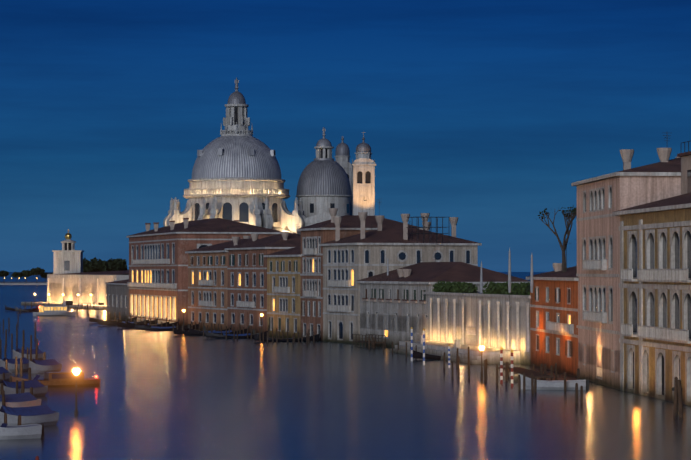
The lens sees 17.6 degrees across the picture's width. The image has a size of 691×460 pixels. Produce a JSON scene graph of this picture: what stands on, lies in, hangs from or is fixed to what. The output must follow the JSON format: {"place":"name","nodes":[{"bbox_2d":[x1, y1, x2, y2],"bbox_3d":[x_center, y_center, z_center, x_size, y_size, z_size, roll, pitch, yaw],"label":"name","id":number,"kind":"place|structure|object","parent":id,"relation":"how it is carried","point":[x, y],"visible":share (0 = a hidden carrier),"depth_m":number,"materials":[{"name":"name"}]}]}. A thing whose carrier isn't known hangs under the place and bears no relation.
{"place":"outdoors","nodes":[
{"label":"outdoors","id":0,"kind":"place"},
{"bbox_2d":[0,272,690,459],"bbox_3d":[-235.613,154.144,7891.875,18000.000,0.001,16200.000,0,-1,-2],"label":"lagoon water","id":1,"kind":"structure","parent":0,"point":[164,395],"depth_m":189.77,"materials":[{"name":"blue liquid"}]},
{"bbox_2d":[0,367,11,381],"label":"boat","id":2,"kind":"object","parent":1,"relation":"on","point":[8,374],"visible":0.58,"depth_m":232.77,"materials":[{"name":"blue wood"}]},
{"bbox_2d":[0,357,28,371],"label":"boat","id":3,"kind":"object","parent":1,"relation":"on","point":[11,365],"visible":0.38,"depth_m":255.16,"materials":[{"name":"white wood"}]},
{"bbox_2d":[0,392,40,408],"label":"boat","id":4,"kind":"object","parent":1,"relation":"on","point":[27,399],"visible":0.56,"depth_m":182.83,"materials":[{"name":"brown wood"}]},
{"bbox_2d":[0,423,43,439],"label":"skiff","id":5,"kind":"object","parent":1,"relation":"on","point":[30,431],"visible":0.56,"depth_m":153.14,"materials":[{"name":"white wood"}]},
{"bbox_2d":[1,380,47,396],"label":"boat","id":6,"kind":"object","parent":1,"relation":"on","point":[39,389],"visible":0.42,"depth_m":203.89,"materials":[{"name":"blue wood"}]},
{"bbox_2d":[5,303,43,310],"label":"gondola","id":7,"kind":"object","parent":1,"relation":"on","point":[13,309],"visible":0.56,"depth_m":639.67,"materials":[{"name":"brown wood"}]},
{"bbox_2d":[0,267,53,284],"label":"distant tree-lined shore","id":8,"kind":"structure","parent":1,"relation":"on","point":[31,272],"depth_m":1840.15,"materials":[{"name":"green plant"}]},
{"bbox_2d":[15,306,38,311],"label":"gondola","id":9,"kind":"object","parent":1,"relation":"on","point":[18,310],"visible":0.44,"depth_m":616.36,"materials":[{"name":"brown wood"}]},
{"bbox_2d":[13,348,43,359],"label":"boat","id":10,"kind":"object","parent":1,"relation":"on","point":[17,352],"visible":0.4,"depth_m":285.63,"materials":[{"name":"white wood"}]},
{"bbox_2d":[0,405,58,425],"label":"boat","id":11,"kind":"object","parent":1,"relation":"on","point":[45,415],"visible":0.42,"depth_m":165.20,"materials":[{"name":"blue fabric"}]},
{"bbox_2d":[29,358,61,373],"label":"boat","id":12,"kind":"object","parent":1,"relation":"on","point":[43,366],"visible":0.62,"depth_m":251.76,"materials":[{"name":"white wood"}]},
{"bbox_2d":[33,301,75,315],"bbox_3d":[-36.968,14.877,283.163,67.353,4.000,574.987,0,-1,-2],"label":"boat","id":13,"kind":"object","parent":1,"relation":"on","point":[52,310],"visible":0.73,"depth_m":565.24,"materials":[{"name":"white wood"}]},
{"bbox_2d":[10,371,100,386],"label":"boat","id":14,"kind":"object","parent":1,"relation":"on","point":[59,379],"visible":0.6,"depth_m":222.03,"materials":[{"name":"brown wood"}]},
{"bbox_2d":[21,229,128,309],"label":"punta della dogana","id":15,"kind":"structure","parent":1,"relation":"on","point":[69,279],"depth_m":718.48,"materials":[{"name":"stone"}]},
{"bbox_2d":[72,366,79,413],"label":"lamp","id":16,"kind":"object","parent":1,"relation":"on","point":[76,370],"visible":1,"depth_m":179.79,"materials":[{"name":"metal"}]},
{"bbox_2d":[88,313,137,321],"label":"gondola","id":17,"kind":"object","parent":1,"relation":"on","point":[96,320],"visible":0.46,"depth_m":493.97,"materials":[{"name":"brown wood"}]},
{"bbox_2d":[104,279,128,319],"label":"building","id":18,"kind":"structure","parent":1,"relation":"on","point":[117,297],"depth_m":524.67,"materials":[{"name":"grey stone"}]},
{"bbox_2d":[97,316,149,324],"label":"gondola","id":19,"kind":"object","parent":1,"relation":"on","point":[100,322],"visible":0.62,"depth_m":468.40,"materials":[{"name":"brown wood"}]},
{"bbox_2d":[107,315,157,324],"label":"gondola","id":20,"kind":"object","parent":1,"relation":"on","point":[152,322],"visible":0.27,"depth_m":470.35,"materials":[{"name":"brown wood"}]},
{"bbox_2d":[116,318,169,327],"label":"gondola","id":21,"kind":"object","parent":1,"relation":"on","point":[121,325],"visible":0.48,"depth_m":447.02,"materials":[{"name":"brown wood"}]},
{"bbox_2d":[125,318,179,326],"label":"gondola","id":22,"kind":"object","parent":1,"relation":"on","point":[170,324],"visible":0.25,"depth_m":451.15,"materials":[{"name":"brown wood"}]},
{"bbox_2d":[134,320,191,330],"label":"gondola","id":23,"kind":"object","parent":1,"relation":"on","point":[152,328],"visible":0.75,"depth_m":429.14,"materials":[{"name":"brown wood"}]},
{"bbox_2d":[144,320,200,329],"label":"gondola","id":24,"kind":"object","parent":1,"relation":"on","point":[197,326],"visible":0.12,"depth_m":432.44,"materials":[{"name":"brown wood"}]},
{"bbox_2d":[172,323,231,334],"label":"gondola","id":25,"kind":"object","parent":1,"relation":"on","point":[178,332],"visible":0.25,"depth_m":397.68,"materials":[{"name":"brown wood"}]},
{"bbox_2d":[126,218,280,326],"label":"building","id":26,"kind":"structure","parent":1,"relation":"on","point":[157,284],"depth_m":465.30,"materials":[{"name":"brick"}]},
{"bbox_2d":[185,236,251,330],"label":"building","id":27,"kind":"structure","parent":1,"relation":"on","point":[207,285],"depth_m":429.10,"materials":[{"name":"paint"}]},
{"bbox_2d":[188,324,249,334],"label":"gondola","id":28,"kind":"object","parent":1,"relation":"on","point":[193,332],"visible":0.58,"depth_m":398.01,"materials":[{"name":"brown wood"}]},
{"bbox_2d":[203,326,267,337],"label":"gondola","id":29,"kind":"object","parent":1,"relation":"on","point":[210,335],"visible":0.62,"depth_m":379.60,"materials":[{"name":"brown wood"}]},
{"bbox_2d":[224,231,300,333],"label":"building","id":30,"kind":"structure","parent":1,"relation":"on","point":[247,289],"depth_m":403.11,"materials":[{"name":"paint"}]},
{"bbox_2d":[163,78,375,234],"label":"church","id":31,"kind":"structure","parent":1,"relation":"on","point":[259,202],"depth_m":607.18,"materials":[{"name":"stone"},{"name":"lead"},{"name":"dark glass"}]},
{"bbox_2d":[192,136,280,178],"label":"dome","id":32,"kind":"structure","parent":31,"relation":"on","point":[235,160],"depth_m":607.67,"materials":[{"name":"grey metal"}]},
{"bbox_2d":[296,160,350,194],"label":"dome","id":33,"kind":"structure","parent":31,"relation":"on","point":[323,177],"depth_m":619.72,"materials":[{"name":"grey metal"}]},
{"bbox_2d":[264,246,301,338],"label":"ochre palazzo","id":34,"kind":"structure","parent":1,"relation":"on","point":[283,290],"depth_m":383.41,"materials":[{"name":"paint"}]},
{"bbox_2d":[252,329,320,341],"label":"gondola","id":35,"kind":"object","parent":1,"relation":"on","point":[256,337],"visible":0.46,"depth_m":361.88,"materials":[{"name":"brown wood"}]},
{"bbox_2d":[83,205,576,274],"bbox_3d":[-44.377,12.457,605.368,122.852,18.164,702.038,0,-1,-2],"label":"trees","id":36,"kind":"object","parent":1,"relation":"on","point":[100,265],"visible":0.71,"depth_m":262.99,"materials":[{"name":"green plant"}]},
{"bbox_2d":[0,302,682,459],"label":"mooring poles","id":37,"kind":"object","parent":1,"relation":"on","point":[533,375],"visible":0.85,"depth_m":245.48,"materials":[{"name":"brown wood"}]},
{"bbox_2d":[297,208,422,340],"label":"building","id":38,"kind":"structure","parent":1,"relation":"on","point":[313,236],"depth_m":368.27,"materials":[{"name":"brick"}]},
{"bbox_2d":[319,212,481,343],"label":"building","id":39,"kind":"structure","parent":1,"relation":"on","point":[349,262],"depth_m":354.48,"materials":[{"name":"paint"}]},
{"bbox_2d":[410,344,440,359],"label":"gondola","id":40,"kind":"object","parent":1,"relation":"on","point":[417,355],"visible":0.21,"depth_m":289.16,"materials":[{"name":"brown wood"}]},
{"bbox_2d":[356,262,529,347],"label":"building","id":41,"kind":"structure","parent":1,"relation":"on","point":[394,306],"depth_m":330.76,"materials":[{"name":"white paint"}]},
{"bbox_2d":[198,135,670,267],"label":"chimneys","id":42,"kind":"object","parent":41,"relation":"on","point":[410,221],"visible":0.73,"depth_m":364.28,"materials":[{"name":"metal"}]},
{"bbox_2d":[391,292,530,364],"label":"building","id":43,"kind":"structure","parent":1,"relation":"on","point":[492,324],"depth_m":291.00,"materials":[{"name":"stone"}]},
{"bbox_2d":[387,248,533,304],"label":"poles","id":44,"kind":"object","parent":43,"relation":"on","point":[509,279],"visible":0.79,"depth_m":259.44,"materials":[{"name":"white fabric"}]},
{"bbox_2d":[431,280,529,294],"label":"hedge","id":45,"kind":"object","parent":43,"relation":"on","point":[517,288],"depth_m":292.26,"materials":[{"name":"green plant"}]},
{"bbox_2d":[479,345,483,376],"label":"street lamp","id":46,"kind":"object","parent":1,"relation":"on","point":[481,347],"visible":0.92,"depth_m":241.29,"materials":[{"name":"glass"}]},
{"bbox_2d":[526,263,578,376],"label":"building","id":47,"kind":"structure","parent":1,"relation":"on","point":[553,317],"depth_m":255.48,"materials":[{"name":"orange paint"}]},
{"bbox_2d":[519,374,588,389],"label":"open motorboat","id":48,"kind":"object","parent":1,"relation":"on","point":[551,384],"visible":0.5,"depth_m":216.15,"materials":[{"name":"white wood"}]},
{"bbox_2d":[571,148,680,389],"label":"building","id":49,"kind":"structure","parent":1,"relation":"on","point":[601,199],"depth_m":224.06,"materials":[{"name":"beige paint"}]},
{"bbox_2d":[612,141,690,405],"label":"building","id":50,"kind":"structure","parent":1,"relation":"on","point":[653,372],"depth_m":203.16,"materials":[{"name":"paint"}]},
{"bbox_2d":[619,221,690,351],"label":"balconies","id":51,"kind":"structure","parent":50,"relation":"attached to","point":[663,333],"depth_m":200.25,"materials":[{"name":"stone"}]},
{"bbox_2d":[0,0,690,271],"label":"sky","id":52,"kind":"structure","parent":0,"point":[485,114],"materials":[{"name":"blue"}]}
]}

